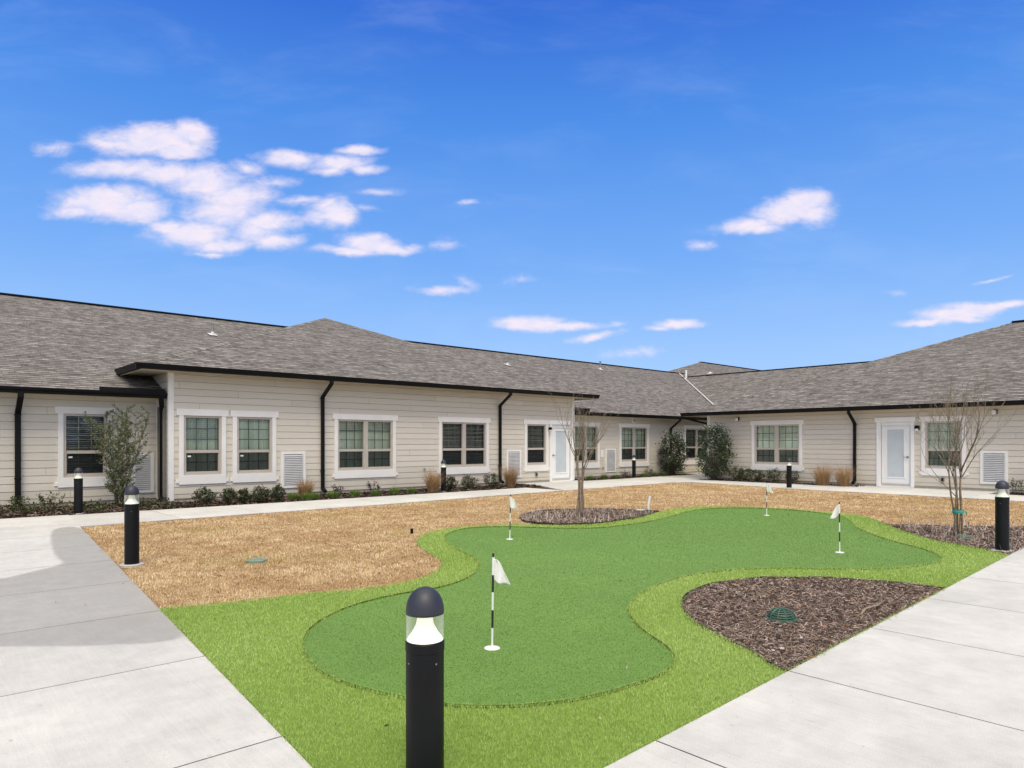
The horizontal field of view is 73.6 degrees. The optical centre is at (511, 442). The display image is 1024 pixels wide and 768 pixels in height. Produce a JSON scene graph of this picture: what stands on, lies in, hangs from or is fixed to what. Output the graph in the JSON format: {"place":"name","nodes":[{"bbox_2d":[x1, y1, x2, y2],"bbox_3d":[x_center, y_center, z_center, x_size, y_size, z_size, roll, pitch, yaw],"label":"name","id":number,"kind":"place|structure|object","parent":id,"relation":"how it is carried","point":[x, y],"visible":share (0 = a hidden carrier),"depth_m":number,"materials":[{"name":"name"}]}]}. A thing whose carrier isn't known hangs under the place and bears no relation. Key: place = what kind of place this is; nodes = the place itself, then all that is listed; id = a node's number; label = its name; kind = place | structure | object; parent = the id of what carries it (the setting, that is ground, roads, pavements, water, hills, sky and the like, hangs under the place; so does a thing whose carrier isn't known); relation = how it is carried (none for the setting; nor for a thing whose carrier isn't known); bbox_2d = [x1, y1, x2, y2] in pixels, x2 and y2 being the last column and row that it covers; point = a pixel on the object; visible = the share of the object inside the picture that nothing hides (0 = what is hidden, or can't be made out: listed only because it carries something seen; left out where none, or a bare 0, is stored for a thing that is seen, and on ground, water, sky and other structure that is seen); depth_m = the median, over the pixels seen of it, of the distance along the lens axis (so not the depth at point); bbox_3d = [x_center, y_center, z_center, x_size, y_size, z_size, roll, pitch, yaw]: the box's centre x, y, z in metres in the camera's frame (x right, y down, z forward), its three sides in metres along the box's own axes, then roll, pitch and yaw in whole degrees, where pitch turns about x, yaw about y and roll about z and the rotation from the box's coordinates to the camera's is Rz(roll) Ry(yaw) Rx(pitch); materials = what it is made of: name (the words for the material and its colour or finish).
{"place":"outdoors","nodes":[
{"label":"outdoors","id":0,"kind":"place"},
{"bbox_2d":[0,515,311,767],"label":"walk","id":1,"kind":"structure","parent":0,"point":[117,670],"depth_m":3.98,"materials":[{"name":"concrete"}]},
{"bbox_2d":[0,474,742,518],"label":"planting bed","id":2,"kind":"object","parent":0,"point":[349,495],"depth_m":20.57,"materials":[{"name":"soil"}]},
{"bbox_2d":[7,496,29,508],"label":"shrub","id":3,"kind":"object","parent":2,"relation":"on","point":[18,502],"visible":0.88,"depth_m":14.01,"materials":[{"name":"green plant"}]},
{"bbox_2d":[36,491,64,507],"bbox_3d":[-9.662,1.214,14.326,0.399,0.418,0.570,0,0,8],"label":"shrub","id":4,"kind":"object","parent":2,"relation":"on","point":[49,501],"visible":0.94,"depth_m":14.31,"materials":[{"name":"green plant"}]},
{"bbox_2d":[74,468,83,514],"bbox_3d":[-8.438,0.985,13.326,0.250,1.010,0.250,0,0,-11],"label":"bollard light","id":5,"kind":"object","parent":2,"relation":"on","point":[78,493],"visible":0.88,"depth_m":13.27,"materials":[{"name":"black metal"}]},
{"bbox_2d":[0,497,178,513],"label":"ground cover","id":6,"kind":"object","parent":2,"relation":"on","point":[31,506],"visible":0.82,"depth_m":14.13,"materials":[{"name":"green plant"}]},
{"bbox_2d":[82,404,150,505],"bbox_3d":[-8.720,0.270,15.098,1.352,2.306,1.291,0,0,-42],"label":"tall shrub","id":7,"kind":"object","parent":2,"relation":"on","point":[117,490],"visible":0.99,"depth_m":15.00,"materials":[{"name":"green plant"}]},
{"bbox_2d":[191,484,220,504],"bbox_3d":[-6.788,1.171,15.212,0.572,0.485,0.477,0,0,12],"label":"shrub","id":8,"kind":"object","parent":2,"relation":"on","point":[204,500],"visible":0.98,"depth_m":15.14,"materials":[{"name":"green plant"}]},
{"bbox_2d":[219,486,237,503],"bbox_3d":[-6.383,1.189,15.485,0.407,0.449,0.490,0,0,-42],"label":"shrub","id":9,"kind":"object","parent":2,"relation":"on","point":[230,492],"visible":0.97,"depth_m":15.44,"materials":[{"name":"green plant"}]},
{"bbox_2d":[235,488,253,502],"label":"shrub","id":10,"kind":"object","parent":2,"relation":"on","point":[245,497],"visible":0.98,"depth_m":15.66,"materials":[{"name":"green plant"}]},
{"bbox_2d":[251,484,271,501],"bbox_3d":[-5.844,1.183,15.929,0.506,0.462,0.502,0,0,-42],"label":"shrub","id":11,"kind":"object","parent":2,"relation":"on","point":[262,495],"visible":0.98,"depth_m":15.89,"materials":[{"name":"green plant"}]},
{"bbox_2d":[269,483,286,501],"bbox_3d":[-5.570,1.184,16.232,0.444,0.460,0.422,0,0,-8],"label":"shrub","id":12,"kind":"object","parent":2,"relation":"on","point":[277,493],"visible":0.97,"depth_m":16.21,"materials":[{"name":"green plant"}]},
{"bbox_2d":[287,492,298,499],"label":"grass tuft","id":13,"kind":"object","parent":2,"relation":"on","point":[292,496],"visible":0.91,"depth_m":16.65,"materials":[{"name":"green plant"}]},
{"bbox_2d":[290,476,317,496],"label":"ornamental grass","id":14,"kind":"object","parent":2,"relation":"on","point":[302,488],"depth_m":16.93,"materials":[{"name":"beige plant"}]},
{"bbox_2d":[300,491,312,499],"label":"grass tuft","id":15,"kind":"object","parent":2,"relation":"on","point":[308,496],"visible":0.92,"depth_m":16.47,"materials":[{"name":"green plant"}]},
{"bbox_2d":[312,493,321,498],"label":"grass tuft","id":16,"kind":"object","parent":2,"relation":"on","point":[317,495],"visible":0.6,"depth_m":16.93,"materials":[{"name":"green plant"}]},
{"bbox_2d":[326,490,339,497],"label":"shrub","id":17,"kind":"object","parent":2,"relation":"on","point":[334,494],"visible":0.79,"depth_m":17.08,"materials":[{"name":"green plant"}]},
{"bbox_2d":[331,484,344,495],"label":"shrub","id":18,"kind":"object","parent":2,"relation":"on","point":[337,490],"visible":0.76,"depth_m":17.78,"materials":[{"name":"green plant"}]},
{"bbox_2d":[350,489,360,496],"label":"grass tuft","id":19,"kind":"object","parent":2,"relation":"on","point":[354,493],"visible":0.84,"depth_m":17.56,"materials":[{"name":"green plant"}]},
{"bbox_2d":[366,480,380,490],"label":"shrub","id":20,"kind":"object","parent":2,"relation":"on","point":[370,487],"visible":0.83,"depth_m":18.55,"materials":[{"name":"green plant"}]},
{"bbox_2d":[370,489,380,495],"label":"grass tuft","id":21,"kind":"object","parent":2,"relation":"on","point":[376,493],"visible":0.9,"depth_m":17.95,"materials":[{"name":"green plant"}]},
{"bbox_2d":[389,486,399,493],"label":"grass tuft","id":22,"kind":"object","parent":2,"relation":"on","point":[394,490],"visible":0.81,"depth_m":18.33,"materials":[{"name":"green plant"}]},
{"bbox_2d":[405,487,416,493],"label":"grass tuft","id":23,"kind":"object","parent":2,"relation":"on","point":[412,490],"visible":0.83,"depth_m":18.81,"materials":[{"name":"green plant"}]},
{"bbox_2d":[419,465,450,492],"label":"ornamental grass","id":24,"kind":"object","parent":2,"relation":"on","point":[432,485],"depth_m":19.08,"materials":[{"name":"beige plant"}]},
{"bbox_2d":[441,460,445,491],"bbox_3d":[-1.942,0.985,19.416,0.250,1.010,0.250,0,0,5],"label":"bollard light","id":25,"kind":"object","parent":2,"relation":"on","point":[443,482],"visible":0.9,"depth_m":19.35,"materials":[{"name":"black metal"}]},
{"bbox_2d":[446,475,457,489],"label":"shrub","id":26,"kind":"object","parent":2,"relation":"on","point":[450,485],"visible":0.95,"depth_m":19.82,"materials":[{"name":"green plant"}]},
{"bbox_2d":[460,473,477,488],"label":"shrub","id":27,"kind":"object","parent":2,"relation":"on","point":[469,484],"visible":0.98,"depth_m":20.29,"materials":[{"name":"green plant"}]},
{"bbox_2d":[483,472,500,487],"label":"shrub","id":28,"kind":"object","parent":2,"relation":"on","point":[492,483],"visible":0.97,"depth_m":20.81,"materials":[{"name":"green plant"}]},
{"bbox_2d":[497,463,524,487],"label":"ornamental grass","id":29,"kind":"object","parent":2,"relation":"on","point":[510,480],"depth_m":21.36,"materials":[{"name":"beige plant"}]},
{"bbox_2d":[632,455,635,476],"bbox_3d":[4.878,0.985,27.400,0.250,1.010,0.250,0,0,20],"label":"bollard light","id":30,"kind":"object","parent":2,"relation":"on","point":[633,466],"visible":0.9,"depth_m":27.35,"materials":[{"name":"black metal"}]},
{"bbox_2d":[644,467,652,475],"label":"shrub","id":31,"kind":"object","parent":2,"relation":"on","point":[646,471],"visible":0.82,"depth_m":28.30,"materials":[{"name":"green plant"}]},
{"bbox_2d":[655,424,689,474],"bbox_3d":[6.896,0.317,29.170,1.504,2.211,1.588,0,0,17],"label":"holly shrub","id":32,"kind":"object","parent":2,"relation":"on","point":[678,458],"visible":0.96,"depth_m":29.02,"materials":[{"name":"green plant"}]},
{"bbox_2d":[690,422,736,479],"bbox_3d":[7.492,0.314,25.296,1.684,2.213,1.665,0,0,-42],"label":"holly shrub","id":33,"kind":"object","parent":2,"relation":"on","point":[710,470],"visible":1,"depth_m":25.11,"materials":[{"name":"green plant"}]},
{"bbox_2d":[728,464,745,479],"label":"shrub","id":34,"kind":"object","parent":2,"relation":"on","point":[734,476],"visible":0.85,"depth_m":24.96,"materials":[{"name":"green plant"}]},
{"bbox_2d":[738,467,752,480],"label":"shrub","id":35,"kind":"object","parent":2,"relation":"on","point":[740,476],"visible":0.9,"depth_m":24.64,"materials":[{"name":"green plant"}]},
{"bbox_2d":[746,469,764,481],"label":"shrub","id":36,"kind":"object","parent":2,"relation":"on","point":[758,477],"visible":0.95,"depth_m":24.26,"materials":[{"name":"green plant"}]},
{"bbox_2d":[69,472,715,526],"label":"walkway","id":37,"kind":"structure","parent":0,"point":[93,520],"depth_m":15.76,"materials":[{"name":"concrete"}]},
{"bbox_2d":[0,0,1023,370],"label":"sky","id":38,"kind":"structure","parent":0,"point":[663,185],"materials":[{"name":"blue"}]},
{"bbox_2d":[81,482,1023,609],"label":"lawn","id":39,"kind":"structure","parent":0,"point":[381,543],"depth_m":10.76,"materials":[{"name":"brown plant"}]},
{"bbox_2d":[120,485,143,567],"bbox_3d":[-4.306,0.985,7.756,0.250,1.010,0.250,0,0,-26],"label":"bollard light","id":40,"kind":"object","parent":39,"relation":"on","point":[131,529],"visible":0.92,"depth_m":7.70,"materials":[{"name":"black metal"}]},
{"bbox_2d":[246,558,266,563],"bbox_3d":[-2.979,1.379,7.988,0.224,0.042,0.224,0,0,-42],"label":"valve cover","id":41,"kind":"object","parent":39,"relation":"on","point":[256,560],"visible":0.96,"depth_m":7.92,"materials":[{"name":"green plastic"}]},
{"bbox_2d":[518,504,656,522],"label":"bark mulch","id":42,"kind":"object","parent":39,"relation":"on","point":[559,516],"visible":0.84,"depth_m":12.64,"materials":[{"name":"brown wood"}]},
{"bbox_2d":[548,384,621,516],"bbox_3d":[1.182,0.152,12.650,1.453,2.541,1.090,0,0,-42],"label":"bare tree","id":43,"kind":"object","parent":42,"relation":"on","point":[580,500],"visible":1,"depth_m":12.79,"materials":[{"name":"brown plant"}]},
{"bbox_2d":[520,508,658,525],"bbox_3d":[1.358,1.380,12.994,3.208,0.068,2.161,0,0,-42],"label":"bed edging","id":44,"kind":"object","parent":42,"relation":"on","point":[537,523],"visible":0.43,"depth_m":11.82,"materials":[{"name":"brown wood"}]},
{"bbox_2d":[636,509,644,514],"bbox_3d":[2.463,1.340,13.147,0.156,0.120,0.112,0,0,-42],"label":"valve box","id":45,"kind":"object","parent":42,"relation":"on","point":[642,511],"visible":0.73,"depth_m":13.13,"materials":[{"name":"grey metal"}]},
{"bbox_2d":[518,508,1023,553],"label":"mulch chips","id":46,"kind":"object","parent":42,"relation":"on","point":[986,544],"visible":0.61,"depth_m":10.94,"materials":[{"name":"brown wood"}]},
{"bbox_2d":[957,534,972,538],"bbox_3d":[6.468,1.333,9.774,0.213,0.051,0.208,0,0,-42],"label":"coiled hose","id":47,"kind":"object","parent":46,"relation":"on","point":[966,536],"visible":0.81,"depth_m":9.70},
{"bbox_2d":[647,496,650,509],"bbox_3d":[2.771,1.243,13.832,0.078,0.354,0.044,0,0,-8],"label":"marker stake","id":48,"kind":"object","parent":39,"relation":"on","point":[648,503],"visible":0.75,"depth_m":13.81,"materials":[{"name":"white paint"}]},
{"bbox_2d":[888,524,1019,554],"bbox_3d":[7.143,1.400,10.676,4.494,0.068,2.800,0,0,-42],"label":"bed edging","id":49,"kind":"object","parent":39,"relation":"on","point":[953,543],"visible":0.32,"depth_m":9.82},
{"bbox_2d":[888,517,1023,552],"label":"bark mulch","id":50,"kind":"object","parent":39,"relation":"on","point":[941,534],"visible":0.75,"depth_m":10.23,"materials":[{"name":"brown wood"}]},
{"bbox_2d":[910,362,1016,535],"bbox_3d":[6.435,0.134,9.944,1.093,2.576,1.409,0,0,3],"label":"bare tree","id":51,"kind":"object","parent":50,"relation":"on","point":[958,528],"visible":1,"depth_m":9.98,"materials":[{"name":"brown plant"}]},
{"bbox_2d":[991,480,1013,552],"bbox_3d":[6.265,0.985,8.752,0.250,1.010,0.250,0,0,-39],"label":"bollard light","id":52,"kind":"object","parent":50,"relation":"on","point":[1002,519],"visible":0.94,"depth_m":8.70,"materials":[{"name":"black metal"}]},
{"bbox_2d":[158,506,1009,767],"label":"turf ground","id":53,"kind":"structure","parent":0,"point":[401,709],"depth_m":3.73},
{"bbox_2d":[405,586,443,767],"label":"bollard light","id":54,"kind":"object","parent":53,"relation":"on","point":[424,645],"visible":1,"depth_m":2.67,"materials":[{"name":"black metal"}]},
{"bbox_2d":[304,508,940,704],"bbox_3d":[2.066,1.380,9.325,11.748,0.001,6.249,0,0,-42],"label":"putting green","id":55,"kind":"object","parent":53,"relation":"on","point":[535,637],"visible":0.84,"depth_m":5.85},
{"bbox_2d":[484,553,510,650],"bbox_3d":[-0.105,1.065,4.592,0.108,0.644,0.168,0,0,-69],"label":"golf flag","id":56,"kind":"object","parent":55,"relation":"on","point":[499,576],"visible":1,"depth_m":4.60,"materials":[{"name":"white fabric"}]},
{"bbox_2d":[506,495,517,539],"bbox_3d":[-0.002,1.065,9.816,0.171,0.644,0.107,0,0,-20],"label":"golf flag","id":57,"kind":"object","parent":55,"relation":"on","point":[513,505],"visible":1,"depth_m":9.80,"materials":[{"name":"white fabric"}]},
{"bbox_2d":[764,482,772,515],"bbox_3d":[4.871,1.065,13.016,0.164,0.643,0.108,0,0,29],"label":"golf flag","id":58,"kind":"object","parent":55,"relation":"on","point":[768,488],"visible":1,"depth_m":13.03,"materials":[{"name":"white fabric"}]},
{"bbox_2d":[830,502,843,552],"bbox_3d":[4.098,1.065,8.613,0.167,0.644,0.107,0,0,-20],"label":"golf flag","id":59,"kind":"object","parent":55,"relation":"on","point":[835,513],"visible":1,"depth_m":8.62,"materials":[{"name":"white fabric"}]},
{"bbox_2d":[304,508,941,708],"bbox_3d":[2.066,1.379,9.325,11.748,0.022,6.249,0,0,-42],"label":"turf edge","id":60,"kind":"object","parent":53,"relation":"on","point":[447,705],"visible":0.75,"depth_m":4.98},
{"bbox_2d":[681,576,936,671],"bbox_3d":[2.357,1.398,5.900,3.420,0.068,1.720,0,0,-42],"label":"bed edging","id":61,"kind":"object","parent":53,"relation":"on","point":[764,660],"visible":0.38,"depth_m":5.53,"materials":[{"name":"brown wood"}]},
{"bbox_2d":[680,575,945,669],"bbox_3d":[2.357,1.383,5.899,3.410,0.001,1.712,0,0,-42],"label":"mulch bed","id":62,"kind":"object","parent":53,"relation":"on","point":[773,603],"visible":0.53,"depth_m":5.62,"materials":[{"name":"brown wood"}]},
{"bbox_2d":[765,607,797,623],"bbox_3d":[2.105,1.338,5.350,0.240,0.104,0.240,0,0,-42],"label":"drain grate","id":63,"kind":"object","parent":62,"relation":"on","point":[782,612],"visible":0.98,"depth_m":5.29,"materials":[{"name":"green plastic"}]},
{"bbox_2d":[860,600,884,614],"bbox_3d":[2.952,1.345,5.605,0.558,0.038,0.039,0,0,-42],"label":"stick","id":64,"kind":"object","parent":62,"relation":"on","point":[866,608],"visible":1,"depth_m":5.55,"materials":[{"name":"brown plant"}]},
{"bbox_2d":[604,548,1023,767],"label":"walk","id":65,"kind":"structure","parent":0,"point":[936,680],"depth_m":3.60,"materials":[{"name":"concrete"}]},
{"bbox_2d":[691,480,1023,501],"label":"path","id":66,"kind":"structure","parent":0,"point":[971,494],"depth_m":19.76,"materials":[{"name":"concrete"}]},
{"label":"planting soil","id":67,"kind":"structure","parent":0,"visible":0},
{"bbox_2d":[765,467,785,481],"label":"shrub","id":68,"kind":"object","parent":67,"relation":"on","point":[770,473],"visible":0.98,"depth_m":23.81,"materials":[{"name":"green plant"}]},
{"bbox_2d":[785,459,792,487],"bbox_3d":[8.474,0.985,20.941,0.250,1.010,0.250,0,0,36],"label":"bollard light","id":69,"kind":"object","parent":67,"relation":"on","point":[788,475],"visible":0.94,"depth_m":20.89,"materials":[{"name":"black metal"}]},
{"bbox_2d":[784,470,799,482],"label":"shrub","id":70,"kind":"object","parent":67,"relation":"on","point":[794,474],"visible":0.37,"depth_m":23.36,"materials":[{"name":"green plant"}]},
{"bbox_2d":[810,460,837,485],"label":"ornamental grass","id":71,"kind":"object","parent":67,"relation":"on","point":[821,479],"depth_m":22.04,"materials":[{"name":"beige plant"}]},
{"bbox_2d":[830,462,856,486],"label":"ornamental grass","id":72,"kind":"object","parent":67,"relation":"on","point":[843,479],"depth_m":21.58,"materials":[{"name":"beige plant"}]},
{"bbox_2d":[1007,478,1023,492],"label":"shrub","id":73,"kind":"object","parent":67,"relation":"on","point":[1019,484],"visible":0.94,"depth_m":18.55,"materials":[{"name":"green plant"}]},
{"label":"ground","id":74,"kind":"structure","parent":0,"visible":0},
{"bbox_2d":[0,292,1023,507],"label":"building","id":75,"kind":"structure","parent":74,"relation":"on","point":[237,405],"depth_m":20.54,"materials":[{"name":"wood"}]},
{"bbox_2d":[54,406,114,487],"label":"window","id":76,"kind":"structure","parent":75,"relation":"in","point":[76,449],"depth_m":15.33,"materials":[{"name":"plastic"}]},
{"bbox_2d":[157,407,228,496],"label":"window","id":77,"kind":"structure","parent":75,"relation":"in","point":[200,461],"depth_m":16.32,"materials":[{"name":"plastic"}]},
{"bbox_2d":[217,410,278,482],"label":"window","id":78,"kind":"structure","parent":75,"relation":"in","point":[254,432],"depth_m":17.24,"materials":[{"name":"plastic"}]},
{"bbox_2d":[332,413,397,478],"bbox_3d":[-4.205,0.090,19.386,2.083,1.780,0.348,0,0,-42],"label":"window","id":79,"kind":"structure","parent":75,"relation":"in","point":[364,444],"depth_m":19.30,"materials":[{"name":"plastic"}]},
{"bbox_2d":[437,417,489,474],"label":"window","id":80,"kind":"structure","parent":75,"relation":"in","point":[463,444],"depth_m":21.79,"materials":[{"name":"plastic"}]},
{"bbox_2d":[523,419,549,471],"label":"window","id":81,"kind":"structure","parent":75,"relation":"in","point":[535,458],"depth_m":23.82,"materials":[{"name":"plastic"}]},
{"bbox_2d":[534,420,572,481],"bbox_3d":[1.615,0.485,24.754,1.739,2.570,0.546,0,0,-42],"label":"door","id":82,"kind":"structure","parent":75,"relation":"in","point":[561,454],"depth_m":24.57,"materials":[{"name":"white glass"}]},
{"bbox_2d":[575,422,600,468],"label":"window","id":83,"kind":"structure","parent":75,"relation":"in","point":[594,462],"depth_m":26.64,"materials":[{"name":"plastic"}]},
{"bbox_2d":[618,423,649,466],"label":"window","id":84,"kind":"structure","parent":75,"relation":"in","point":[633,438],"depth_m":28.50,"materials":[{"name":"plastic"}]},
{"bbox_2d":[683,425,706,464],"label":"window","id":85,"kind":"structure","parent":75,"relation":"in","point":[691,431],"depth_m":31.44,"materials":[{"name":"plastic"}]},
{"bbox_2d":[750,420,803,470],"bbox_3d":[9.451,0.090,24.304,0.350,1.780,1.996,0,0,-42],"label":"window","id":86,"kind":"structure","parent":75,"relation":"in","point":[773,442],"depth_m":24.28,"materials":[{"name":"plastic"}]},
{"bbox_2d":[875,417,915,487],"bbox_3d":[12.114,0.485,21.491,0.546,2.570,1.626,0,0,-42],"label":"door","id":87,"kind":"structure","parent":75,"relation":"in","point":[895,444],"depth_m":21.36,"materials":[{"name":"white glass"}]},
{"bbox_2d":[919,415,968,476],"bbox_3d":[12.917,0.090,20.438,0.335,1.780,1.297,0,0,-42],"label":"window","id":88,"kind":"structure","parent":75,"relation":"in","point":[937,465],"depth_m":20.48,"materials":[{"name":"plastic"}]},
{"bbox_2d":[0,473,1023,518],"bbox_3d":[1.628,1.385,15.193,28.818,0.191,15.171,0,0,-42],"label":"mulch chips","id":89,"kind":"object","parent":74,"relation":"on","point":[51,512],"visible":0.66,"depth_m":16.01,"materials":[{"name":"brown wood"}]}
]}

